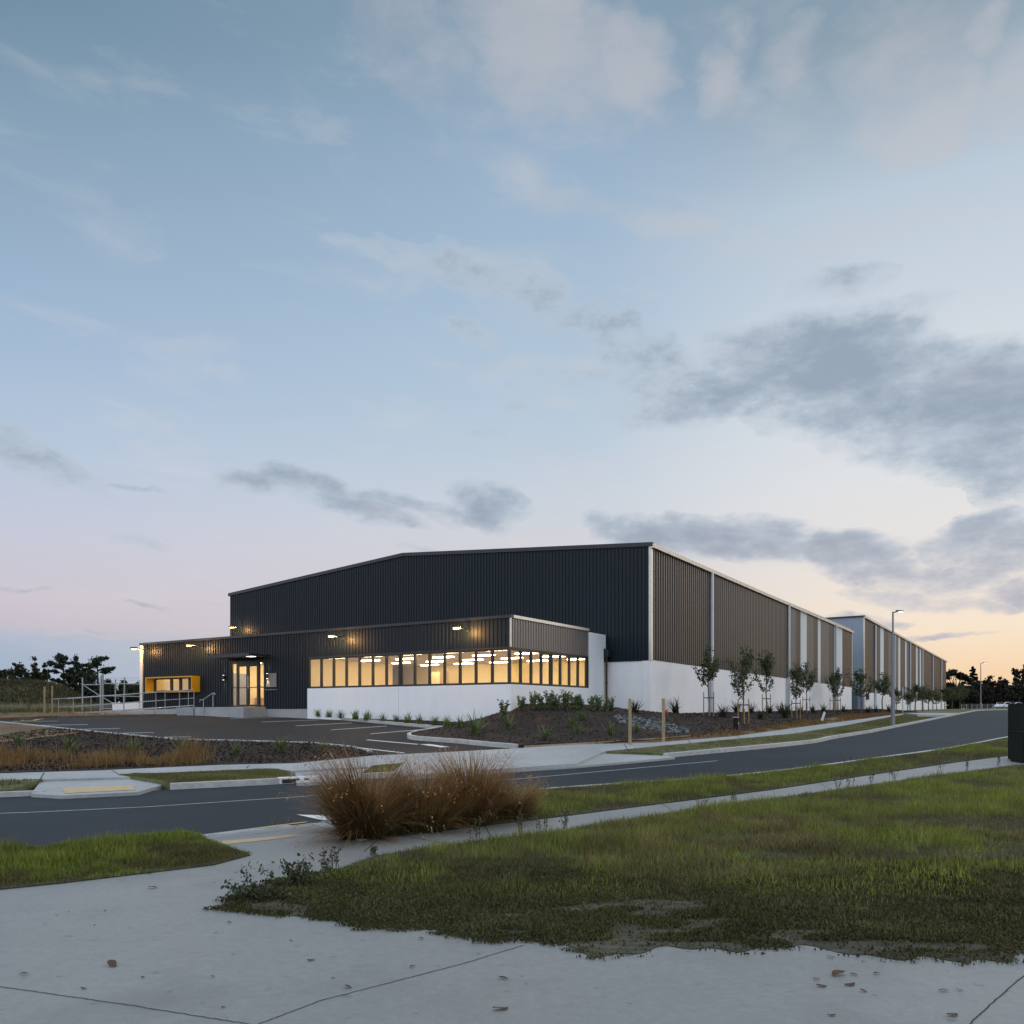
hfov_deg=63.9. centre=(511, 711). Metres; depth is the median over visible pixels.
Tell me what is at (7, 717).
bare dirt
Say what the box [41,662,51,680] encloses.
bushy tree
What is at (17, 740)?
strappy plant
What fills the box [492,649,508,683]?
window
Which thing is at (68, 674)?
pine tree
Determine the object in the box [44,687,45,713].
wooden post
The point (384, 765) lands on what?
verge grass
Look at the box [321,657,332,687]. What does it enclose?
window
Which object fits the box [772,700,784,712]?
strappy plant
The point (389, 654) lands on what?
window
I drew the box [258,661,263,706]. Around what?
window
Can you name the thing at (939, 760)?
weed
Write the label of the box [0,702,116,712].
field grass
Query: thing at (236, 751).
strappy plant
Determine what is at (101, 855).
grass
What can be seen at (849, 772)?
weed
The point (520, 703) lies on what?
leafy shrub
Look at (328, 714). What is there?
grass tuft
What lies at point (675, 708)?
strappy plant
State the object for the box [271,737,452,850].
tussock grass
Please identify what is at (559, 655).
window
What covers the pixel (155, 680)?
window
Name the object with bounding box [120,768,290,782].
verge grass
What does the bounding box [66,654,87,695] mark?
evergreen tree
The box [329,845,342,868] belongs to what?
weed
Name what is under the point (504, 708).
leafy shrub
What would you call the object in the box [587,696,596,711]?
leafy shrub
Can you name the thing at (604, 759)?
driveway
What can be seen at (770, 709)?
strappy plant
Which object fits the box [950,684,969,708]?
young tree
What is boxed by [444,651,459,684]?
window
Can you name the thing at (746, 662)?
young tree
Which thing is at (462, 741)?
kerb
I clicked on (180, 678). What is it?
window
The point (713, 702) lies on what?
tree stake
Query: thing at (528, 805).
tussock grass
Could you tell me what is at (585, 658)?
window
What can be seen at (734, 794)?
weed
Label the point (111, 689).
dark bush
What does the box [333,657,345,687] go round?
window
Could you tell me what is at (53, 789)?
crossing ramp
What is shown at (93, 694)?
dark bush
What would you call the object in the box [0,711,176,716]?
bare dirt
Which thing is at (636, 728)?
strappy plant
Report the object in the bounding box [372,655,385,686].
window
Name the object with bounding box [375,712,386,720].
grass tuft
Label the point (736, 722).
service pillar
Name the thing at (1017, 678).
poplar tree
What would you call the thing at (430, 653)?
window
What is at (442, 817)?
tussock grass
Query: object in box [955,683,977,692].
broad tree
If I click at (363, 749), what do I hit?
kerb
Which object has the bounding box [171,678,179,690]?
window
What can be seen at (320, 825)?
kerb flare
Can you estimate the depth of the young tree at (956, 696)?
122.38 m
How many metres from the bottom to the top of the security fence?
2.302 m
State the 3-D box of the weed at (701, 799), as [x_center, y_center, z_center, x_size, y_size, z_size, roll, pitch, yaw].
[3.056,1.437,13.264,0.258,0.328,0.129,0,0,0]
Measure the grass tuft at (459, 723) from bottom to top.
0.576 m
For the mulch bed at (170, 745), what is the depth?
25.89 m
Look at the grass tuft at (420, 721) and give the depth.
35.09 m
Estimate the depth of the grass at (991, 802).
9.94 m
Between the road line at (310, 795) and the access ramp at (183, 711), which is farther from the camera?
the access ramp at (183, 711)
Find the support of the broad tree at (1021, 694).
on the ground at (944, 711)
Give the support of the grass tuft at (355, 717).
on the car park
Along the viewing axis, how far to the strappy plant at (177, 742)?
25.50 m
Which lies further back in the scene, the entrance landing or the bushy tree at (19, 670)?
the bushy tree at (19, 670)
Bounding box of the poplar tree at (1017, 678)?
[1011,665,1023,685]
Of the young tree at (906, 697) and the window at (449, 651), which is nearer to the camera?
the window at (449, 651)
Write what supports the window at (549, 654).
in the office building
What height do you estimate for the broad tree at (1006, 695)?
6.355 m
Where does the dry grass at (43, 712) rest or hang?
on the bare dirt at (65, 714)
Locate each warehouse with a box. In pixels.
[228,542,853,712]
[826,615,946,709]
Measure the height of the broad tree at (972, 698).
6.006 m
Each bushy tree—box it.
[0,669,8,678]
[6,661,30,679]
[23,656,43,680]
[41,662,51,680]
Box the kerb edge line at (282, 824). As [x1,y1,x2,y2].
[259,822,302,827]
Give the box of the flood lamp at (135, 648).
[130,647,147,650]
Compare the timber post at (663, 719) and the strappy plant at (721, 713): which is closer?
the timber post at (663, 719)
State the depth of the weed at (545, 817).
10.96 m
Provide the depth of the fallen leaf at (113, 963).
5.17 m
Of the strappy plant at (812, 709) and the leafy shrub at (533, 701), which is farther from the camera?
the strappy plant at (812, 709)
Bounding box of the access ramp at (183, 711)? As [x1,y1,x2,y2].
[102,707,192,714]
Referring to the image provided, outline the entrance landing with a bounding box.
[182,707,265,717]
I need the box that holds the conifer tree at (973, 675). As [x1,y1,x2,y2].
[968,666,977,685]
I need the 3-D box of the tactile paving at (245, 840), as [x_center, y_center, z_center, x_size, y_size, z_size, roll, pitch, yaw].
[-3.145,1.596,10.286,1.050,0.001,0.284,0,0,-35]
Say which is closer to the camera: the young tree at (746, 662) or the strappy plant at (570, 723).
the strappy plant at (570, 723)
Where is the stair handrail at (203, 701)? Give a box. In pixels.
[201,693,214,713]
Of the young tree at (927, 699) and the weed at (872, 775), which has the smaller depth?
the weed at (872, 775)
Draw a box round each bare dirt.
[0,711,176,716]
[0,715,57,719]
[0,722,71,740]
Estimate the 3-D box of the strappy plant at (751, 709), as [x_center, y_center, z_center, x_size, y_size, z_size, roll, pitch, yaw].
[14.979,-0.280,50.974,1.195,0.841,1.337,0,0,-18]
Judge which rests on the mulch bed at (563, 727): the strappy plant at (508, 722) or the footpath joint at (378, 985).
the strappy plant at (508, 722)
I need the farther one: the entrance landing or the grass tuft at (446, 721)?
the entrance landing
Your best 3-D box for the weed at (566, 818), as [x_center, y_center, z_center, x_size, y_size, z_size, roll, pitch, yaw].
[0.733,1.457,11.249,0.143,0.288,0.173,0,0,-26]
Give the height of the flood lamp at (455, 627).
0.180 m
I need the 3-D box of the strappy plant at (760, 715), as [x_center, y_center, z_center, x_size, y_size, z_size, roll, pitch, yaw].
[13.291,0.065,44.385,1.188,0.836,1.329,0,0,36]
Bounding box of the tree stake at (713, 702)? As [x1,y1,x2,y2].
[704,692,713,715]
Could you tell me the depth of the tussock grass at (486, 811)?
11.39 m
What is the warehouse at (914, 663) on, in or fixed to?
on the ground at (944, 711)
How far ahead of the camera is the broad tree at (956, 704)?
207.25 m
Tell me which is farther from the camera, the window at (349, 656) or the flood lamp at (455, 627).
the window at (349, 656)
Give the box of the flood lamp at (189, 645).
[185,643,202,647]
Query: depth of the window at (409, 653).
37.15 m
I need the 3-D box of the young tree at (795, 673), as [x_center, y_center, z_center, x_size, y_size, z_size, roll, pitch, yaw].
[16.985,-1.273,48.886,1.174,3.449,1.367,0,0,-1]
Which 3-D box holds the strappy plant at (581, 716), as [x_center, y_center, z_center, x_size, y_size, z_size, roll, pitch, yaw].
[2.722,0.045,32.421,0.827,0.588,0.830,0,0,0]
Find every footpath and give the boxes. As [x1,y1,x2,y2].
[0,713,902,781]
[0,756,1023,1023]
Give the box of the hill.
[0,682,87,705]
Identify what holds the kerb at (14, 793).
on the road
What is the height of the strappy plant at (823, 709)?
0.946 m
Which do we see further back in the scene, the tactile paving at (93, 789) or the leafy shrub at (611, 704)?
the leafy shrub at (611, 704)
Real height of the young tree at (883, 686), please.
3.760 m
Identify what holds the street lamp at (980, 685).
on the ground at (944, 711)
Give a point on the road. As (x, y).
(36, 825)
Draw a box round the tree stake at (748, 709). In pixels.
[739,699,748,723]
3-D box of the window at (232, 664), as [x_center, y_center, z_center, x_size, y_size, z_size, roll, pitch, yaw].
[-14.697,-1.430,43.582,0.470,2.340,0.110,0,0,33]
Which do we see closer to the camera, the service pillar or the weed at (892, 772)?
the weed at (892, 772)
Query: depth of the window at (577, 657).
38.95 m
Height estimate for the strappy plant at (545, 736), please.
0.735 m
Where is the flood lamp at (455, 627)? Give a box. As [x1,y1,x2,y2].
[451,625,468,631]
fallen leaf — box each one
[107,960,116,966]
[832,970,844,975]
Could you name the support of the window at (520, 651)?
in the office building
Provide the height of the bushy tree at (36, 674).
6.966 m
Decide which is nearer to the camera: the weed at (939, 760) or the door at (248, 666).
the weed at (939, 760)
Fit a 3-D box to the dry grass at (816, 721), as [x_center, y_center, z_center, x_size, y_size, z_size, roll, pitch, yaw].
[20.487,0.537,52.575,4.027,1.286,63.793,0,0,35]
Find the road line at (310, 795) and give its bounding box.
[17,761,710,812]
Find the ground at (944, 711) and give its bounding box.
[372,708,1007,755]
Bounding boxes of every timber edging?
[5,732,78,741]
[524,735,690,747]
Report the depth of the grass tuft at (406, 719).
35.63 m
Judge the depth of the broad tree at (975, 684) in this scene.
219.33 m
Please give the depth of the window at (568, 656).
38.23 m
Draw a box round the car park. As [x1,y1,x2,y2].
[0,715,510,754]
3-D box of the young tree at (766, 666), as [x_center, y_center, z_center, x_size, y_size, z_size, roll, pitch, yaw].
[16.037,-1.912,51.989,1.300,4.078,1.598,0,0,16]
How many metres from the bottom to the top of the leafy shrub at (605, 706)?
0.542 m
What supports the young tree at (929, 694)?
on the ground at (944, 711)
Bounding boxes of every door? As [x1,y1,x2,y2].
[237,665,246,706]
[247,664,257,706]
[852,693,857,708]
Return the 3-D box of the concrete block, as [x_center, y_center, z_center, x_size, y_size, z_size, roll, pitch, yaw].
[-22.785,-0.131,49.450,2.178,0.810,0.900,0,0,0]
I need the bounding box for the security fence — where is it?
[82,675,139,710]
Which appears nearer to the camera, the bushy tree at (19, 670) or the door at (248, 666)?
the door at (248, 666)
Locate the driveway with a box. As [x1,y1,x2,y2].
[525,753,674,771]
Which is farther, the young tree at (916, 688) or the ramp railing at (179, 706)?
the young tree at (916, 688)
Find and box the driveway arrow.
[421,744,446,746]
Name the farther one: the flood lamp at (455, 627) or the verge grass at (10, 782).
the flood lamp at (455, 627)
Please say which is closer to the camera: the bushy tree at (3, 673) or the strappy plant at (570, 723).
the strappy plant at (570, 723)
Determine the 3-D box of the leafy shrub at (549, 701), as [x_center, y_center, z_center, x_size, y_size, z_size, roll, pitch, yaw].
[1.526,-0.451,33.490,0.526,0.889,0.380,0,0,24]
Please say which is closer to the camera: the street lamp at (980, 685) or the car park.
the car park
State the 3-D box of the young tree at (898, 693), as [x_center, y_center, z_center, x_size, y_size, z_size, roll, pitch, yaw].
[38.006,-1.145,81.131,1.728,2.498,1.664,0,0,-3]
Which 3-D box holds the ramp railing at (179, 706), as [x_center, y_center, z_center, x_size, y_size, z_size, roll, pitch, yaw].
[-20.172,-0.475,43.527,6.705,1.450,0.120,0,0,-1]
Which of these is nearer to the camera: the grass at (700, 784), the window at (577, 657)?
the grass at (700, 784)
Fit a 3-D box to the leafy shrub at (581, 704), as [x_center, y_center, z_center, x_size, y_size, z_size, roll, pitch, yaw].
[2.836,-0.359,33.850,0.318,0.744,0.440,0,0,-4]
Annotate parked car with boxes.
[994,702,1010,707]
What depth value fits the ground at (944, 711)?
113.18 m
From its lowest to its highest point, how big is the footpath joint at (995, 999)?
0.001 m
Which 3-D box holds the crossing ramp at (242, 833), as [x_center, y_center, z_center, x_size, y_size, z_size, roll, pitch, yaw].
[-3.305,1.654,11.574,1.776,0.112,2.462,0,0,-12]
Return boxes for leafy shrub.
[497,699,509,719]
[517,695,525,710]
[529,691,538,709]
[536,693,544,709]
[543,690,554,709]
[553,694,562,709]
[560,689,571,709]
[568,691,581,709]
[578,694,583,710]
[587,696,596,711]
[594,694,603,710]
[603,702,609,711]
[606,696,615,711]
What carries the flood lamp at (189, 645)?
attached to the office building
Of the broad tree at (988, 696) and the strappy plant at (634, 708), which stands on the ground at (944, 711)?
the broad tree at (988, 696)
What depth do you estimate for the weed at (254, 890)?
6.97 m
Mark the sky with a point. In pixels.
(289, 289)
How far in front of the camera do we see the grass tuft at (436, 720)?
34.31 m
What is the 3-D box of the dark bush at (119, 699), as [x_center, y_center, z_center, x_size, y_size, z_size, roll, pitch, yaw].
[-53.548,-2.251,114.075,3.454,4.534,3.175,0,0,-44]
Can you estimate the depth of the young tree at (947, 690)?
114.92 m
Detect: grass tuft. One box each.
[323,708,332,716]
[337,709,345,717]
[350,708,360,719]
[362,710,370,719]
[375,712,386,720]
[392,712,400,721]
[403,711,411,722]
[415,712,424,723]
[430,716,438,724]
[440,717,451,725]
[453,715,465,726]
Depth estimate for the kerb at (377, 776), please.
20.10 m
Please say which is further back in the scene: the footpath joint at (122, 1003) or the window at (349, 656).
the window at (349, 656)
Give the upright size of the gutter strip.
0.001 m
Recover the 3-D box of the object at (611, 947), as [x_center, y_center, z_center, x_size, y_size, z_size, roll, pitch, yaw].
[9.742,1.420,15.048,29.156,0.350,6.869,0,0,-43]
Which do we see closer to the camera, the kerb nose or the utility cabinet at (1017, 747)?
the kerb nose
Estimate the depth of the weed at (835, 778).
16.33 m
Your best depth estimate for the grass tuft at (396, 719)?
36.19 m
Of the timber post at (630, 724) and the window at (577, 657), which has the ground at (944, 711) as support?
the timber post at (630, 724)
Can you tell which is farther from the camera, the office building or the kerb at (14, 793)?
the office building
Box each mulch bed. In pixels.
[0,730,371,772]
[358,703,917,747]
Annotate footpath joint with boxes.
[0,986,247,1023]
[259,945,522,1023]
[970,976,1023,1023]
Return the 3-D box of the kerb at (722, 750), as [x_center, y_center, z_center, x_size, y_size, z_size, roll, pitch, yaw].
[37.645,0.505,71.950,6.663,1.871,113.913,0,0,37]
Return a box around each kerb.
[0,721,371,751]
[0,790,44,796]
[170,778,278,789]
[340,718,443,727]
[363,771,395,778]
[407,727,517,747]
[538,736,1007,788]
[663,709,1007,756]
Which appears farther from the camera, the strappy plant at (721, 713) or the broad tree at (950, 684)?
the broad tree at (950, 684)
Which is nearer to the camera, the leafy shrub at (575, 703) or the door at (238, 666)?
the leafy shrub at (575, 703)
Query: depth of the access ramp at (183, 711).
43.09 m
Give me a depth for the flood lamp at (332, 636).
38.36 m
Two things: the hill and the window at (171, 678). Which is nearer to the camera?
the window at (171, 678)
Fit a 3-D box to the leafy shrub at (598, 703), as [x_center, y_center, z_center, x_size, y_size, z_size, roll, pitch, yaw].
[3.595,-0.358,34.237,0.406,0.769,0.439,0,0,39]
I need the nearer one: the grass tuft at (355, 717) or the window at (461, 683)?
the window at (461, 683)
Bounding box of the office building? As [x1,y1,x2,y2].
[139,615,611,721]
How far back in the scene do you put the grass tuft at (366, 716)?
37.50 m
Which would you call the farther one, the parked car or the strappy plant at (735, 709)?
the parked car
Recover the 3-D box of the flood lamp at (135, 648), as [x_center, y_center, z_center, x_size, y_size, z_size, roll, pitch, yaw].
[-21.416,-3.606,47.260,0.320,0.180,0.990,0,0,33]
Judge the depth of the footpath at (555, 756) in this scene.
23.31 m
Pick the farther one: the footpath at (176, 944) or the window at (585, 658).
the window at (585, 658)
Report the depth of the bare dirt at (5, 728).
34.02 m
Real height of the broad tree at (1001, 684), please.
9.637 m
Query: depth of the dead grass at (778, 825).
9.47 m
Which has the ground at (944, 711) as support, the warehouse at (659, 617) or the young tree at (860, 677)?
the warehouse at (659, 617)
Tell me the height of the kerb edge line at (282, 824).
0.001 m
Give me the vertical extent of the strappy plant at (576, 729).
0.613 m
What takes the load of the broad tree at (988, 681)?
on the ground at (944, 711)
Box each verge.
[606,715,929,754]
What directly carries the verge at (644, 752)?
on the ground at (944, 711)
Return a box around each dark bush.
[85,692,110,703]
[104,678,117,702]
[113,680,130,702]
[121,685,139,702]
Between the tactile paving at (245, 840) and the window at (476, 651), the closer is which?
the tactile paving at (245, 840)
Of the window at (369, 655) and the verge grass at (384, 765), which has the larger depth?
the window at (369, 655)
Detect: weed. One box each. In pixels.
[221,879,295,900]
[235,852,331,885]
[318,846,334,872]
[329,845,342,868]
[369,843,377,855]
[467,818,481,840]
[516,808,523,833]
[534,813,547,831]
[559,808,571,828]
[694,791,707,809]
[730,792,736,798]
[831,767,844,789]
[842,757,861,787]
[867,764,875,785]
[887,761,899,779]
[935,746,948,772]
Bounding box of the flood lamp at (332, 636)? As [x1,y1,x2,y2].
[327,634,344,638]
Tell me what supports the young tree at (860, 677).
on the mulch bed at (563, 727)
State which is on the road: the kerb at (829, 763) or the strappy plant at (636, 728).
the kerb at (829, 763)
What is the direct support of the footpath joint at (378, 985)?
on the footpath at (176, 944)
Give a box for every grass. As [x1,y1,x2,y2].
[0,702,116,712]
[0,708,160,715]
[0,722,221,768]
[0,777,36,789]
[0,827,252,888]
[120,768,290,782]
[261,764,1023,904]
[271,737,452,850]
[363,763,400,772]
[364,749,493,832]
[385,738,1007,835]
[409,738,543,827]
[482,769,561,819]
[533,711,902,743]
[566,806,1023,880]
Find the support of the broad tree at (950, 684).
on the ground at (944, 711)
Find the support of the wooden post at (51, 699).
on the bare dirt at (65, 714)
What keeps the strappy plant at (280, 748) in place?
on the mulch bed at (170, 745)
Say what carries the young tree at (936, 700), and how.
on the ground at (944, 711)
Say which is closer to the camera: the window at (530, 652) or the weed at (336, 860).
the weed at (336, 860)
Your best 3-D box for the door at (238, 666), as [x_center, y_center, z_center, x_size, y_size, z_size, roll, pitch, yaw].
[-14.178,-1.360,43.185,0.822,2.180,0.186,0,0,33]
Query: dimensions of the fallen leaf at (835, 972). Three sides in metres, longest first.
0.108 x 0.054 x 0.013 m
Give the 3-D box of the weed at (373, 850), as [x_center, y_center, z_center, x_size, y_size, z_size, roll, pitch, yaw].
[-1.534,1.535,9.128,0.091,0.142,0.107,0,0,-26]
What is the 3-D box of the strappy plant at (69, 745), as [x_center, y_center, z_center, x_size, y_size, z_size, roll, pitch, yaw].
[-13.675,0.869,25.356,1.320,0.868,1.034,0,0,14]
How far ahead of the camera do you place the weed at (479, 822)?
10.10 m
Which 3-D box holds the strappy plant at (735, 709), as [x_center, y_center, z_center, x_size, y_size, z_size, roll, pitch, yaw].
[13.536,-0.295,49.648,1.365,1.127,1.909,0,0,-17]
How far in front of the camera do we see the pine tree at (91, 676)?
105.86 m
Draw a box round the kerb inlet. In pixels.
[278,776,320,783]
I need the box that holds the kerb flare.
[311,823,375,840]
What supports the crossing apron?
on the ground at (944, 711)
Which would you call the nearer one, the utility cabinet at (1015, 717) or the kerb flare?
the kerb flare
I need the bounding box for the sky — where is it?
[0,0,1023,708]
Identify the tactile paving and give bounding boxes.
[62,785,135,792]
[221,835,300,843]
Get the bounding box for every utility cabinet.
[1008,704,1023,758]
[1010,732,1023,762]
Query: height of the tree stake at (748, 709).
1.320 m
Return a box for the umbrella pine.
[946,669,973,684]
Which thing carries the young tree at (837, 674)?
on the mulch bed at (563, 727)
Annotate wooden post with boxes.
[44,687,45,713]
[51,686,52,713]
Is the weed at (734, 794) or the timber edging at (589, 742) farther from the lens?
the timber edging at (589, 742)
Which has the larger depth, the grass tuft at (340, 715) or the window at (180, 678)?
the window at (180, 678)
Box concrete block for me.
[112,703,138,711]
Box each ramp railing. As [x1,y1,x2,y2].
[53,690,188,712]
[67,689,193,713]
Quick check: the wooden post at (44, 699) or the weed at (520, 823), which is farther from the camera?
the wooden post at (44, 699)
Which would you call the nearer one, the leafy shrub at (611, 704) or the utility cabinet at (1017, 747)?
the utility cabinet at (1017, 747)
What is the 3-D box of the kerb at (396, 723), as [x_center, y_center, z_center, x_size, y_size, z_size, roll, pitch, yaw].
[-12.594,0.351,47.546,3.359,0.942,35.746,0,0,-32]
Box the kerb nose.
[297,814,329,819]
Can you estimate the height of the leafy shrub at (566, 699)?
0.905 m
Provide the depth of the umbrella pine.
223.89 m
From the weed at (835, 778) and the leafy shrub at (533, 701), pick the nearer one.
the weed at (835, 778)
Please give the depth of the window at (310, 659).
40.40 m
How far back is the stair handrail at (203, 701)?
42.55 m
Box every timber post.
[628,699,631,744]
[662,698,664,741]
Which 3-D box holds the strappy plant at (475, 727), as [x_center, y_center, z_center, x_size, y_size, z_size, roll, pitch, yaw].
[-1.367,0.323,30.931,1.293,1.086,1.650,0,0,6]
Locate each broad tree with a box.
[946,682,955,708]
[948,687,964,708]
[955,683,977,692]
[960,688,983,708]
[969,680,990,708]
[982,675,999,707]
[982,685,994,707]
[993,677,1011,707]
[993,686,1020,707]
[1005,681,1023,696]
[1017,686,1023,703]
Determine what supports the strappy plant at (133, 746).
on the mulch bed at (170, 745)
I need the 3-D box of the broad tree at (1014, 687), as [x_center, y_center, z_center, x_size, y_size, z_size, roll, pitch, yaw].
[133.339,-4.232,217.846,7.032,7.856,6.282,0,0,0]
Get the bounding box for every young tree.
[691,645,724,715]
[727,645,759,722]
[755,650,774,712]
[785,662,808,717]
[796,662,817,711]
[823,672,841,701]
[830,667,849,710]
[843,669,874,711]
[867,672,891,711]
[888,688,905,710]
[903,691,916,710]
[905,683,928,710]
[916,686,934,710]
[920,688,940,710]
[932,693,943,709]
[935,686,955,709]
[943,689,961,708]
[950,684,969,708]
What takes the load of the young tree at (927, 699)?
on the ground at (944, 711)
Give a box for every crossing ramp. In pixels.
[31,779,161,798]
[205,820,332,838]
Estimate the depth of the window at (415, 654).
36.80 m
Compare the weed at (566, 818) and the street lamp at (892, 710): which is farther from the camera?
the street lamp at (892, 710)
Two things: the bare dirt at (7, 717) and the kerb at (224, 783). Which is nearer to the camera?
the kerb at (224, 783)
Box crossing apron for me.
[295,769,366,785]
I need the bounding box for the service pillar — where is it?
[733,717,738,730]
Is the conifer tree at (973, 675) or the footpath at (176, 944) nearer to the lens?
the footpath at (176, 944)
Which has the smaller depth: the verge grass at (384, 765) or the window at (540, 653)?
the verge grass at (384, 765)
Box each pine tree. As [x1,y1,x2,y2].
[46,652,79,686]
[77,655,115,703]
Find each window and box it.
[154,678,170,691]
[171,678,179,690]
[180,678,188,689]
[231,663,236,706]
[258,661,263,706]
[309,658,320,687]
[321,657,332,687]
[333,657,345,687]
[346,656,358,686]
[359,655,371,686]
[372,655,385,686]
[386,654,398,685]
[401,653,413,685]
[414,653,428,685]
[429,652,443,684]
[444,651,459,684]
[460,650,474,684]
[475,649,491,683]
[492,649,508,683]
[511,649,521,683]
[522,650,531,684]
[532,651,541,684]
[542,652,550,685]
[553,654,560,685]
[561,654,569,686]
[570,656,578,686]
[579,657,586,687]
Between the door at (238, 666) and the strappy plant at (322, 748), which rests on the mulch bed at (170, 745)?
the strappy plant at (322, 748)
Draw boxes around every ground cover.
[202,864,1023,966]
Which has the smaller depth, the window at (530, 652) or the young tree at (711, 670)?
the window at (530, 652)
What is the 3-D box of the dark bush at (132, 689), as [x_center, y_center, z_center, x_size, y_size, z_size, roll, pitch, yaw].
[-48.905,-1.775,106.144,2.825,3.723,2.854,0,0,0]
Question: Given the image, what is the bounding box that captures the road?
[0,710,1007,846]
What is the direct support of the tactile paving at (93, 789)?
on the crossing ramp at (53, 789)
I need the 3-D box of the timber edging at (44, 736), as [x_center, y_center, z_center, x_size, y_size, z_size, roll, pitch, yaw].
[-18.059,1.060,29.870,0.289,0.526,5.857,0,0,18]
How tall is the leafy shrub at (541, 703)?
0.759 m
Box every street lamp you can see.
[891,610,903,724]
[980,662,987,708]
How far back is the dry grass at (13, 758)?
22.74 m
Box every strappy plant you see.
[9,729,31,745]
[57,731,78,753]
[119,731,147,752]
[165,731,194,751]
[228,740,244,754]
[268,729,291,752]
[316,740,328,751]
[462,707,488,734]
[499,714,515,728]
[533,723,561,739]
[562,710,579,727]
[573,721,582,733]
[576,709,586,719]
[603,718,615,735]
[626,698,642,712]
[632,722,641,731]
[667,697,680,712]
[712,702,729,716]
[729,701,744,712]
[749,700,756,712]
[753,707,765,718]
[764,704,776,713]
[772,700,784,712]
[776,704,792,717]
[808,704,817,712]
[820,702,830,712]
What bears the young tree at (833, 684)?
on the mulch bed at (563, 727)
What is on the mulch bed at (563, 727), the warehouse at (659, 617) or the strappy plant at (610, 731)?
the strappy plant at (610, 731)
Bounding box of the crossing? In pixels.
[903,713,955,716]
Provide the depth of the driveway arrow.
29.07 m
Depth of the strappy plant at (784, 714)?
47.54 m
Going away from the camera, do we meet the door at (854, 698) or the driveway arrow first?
the driveway arrow
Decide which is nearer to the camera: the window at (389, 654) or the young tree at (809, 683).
the window at (389, 654)
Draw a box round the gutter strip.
[203,824,292,836]

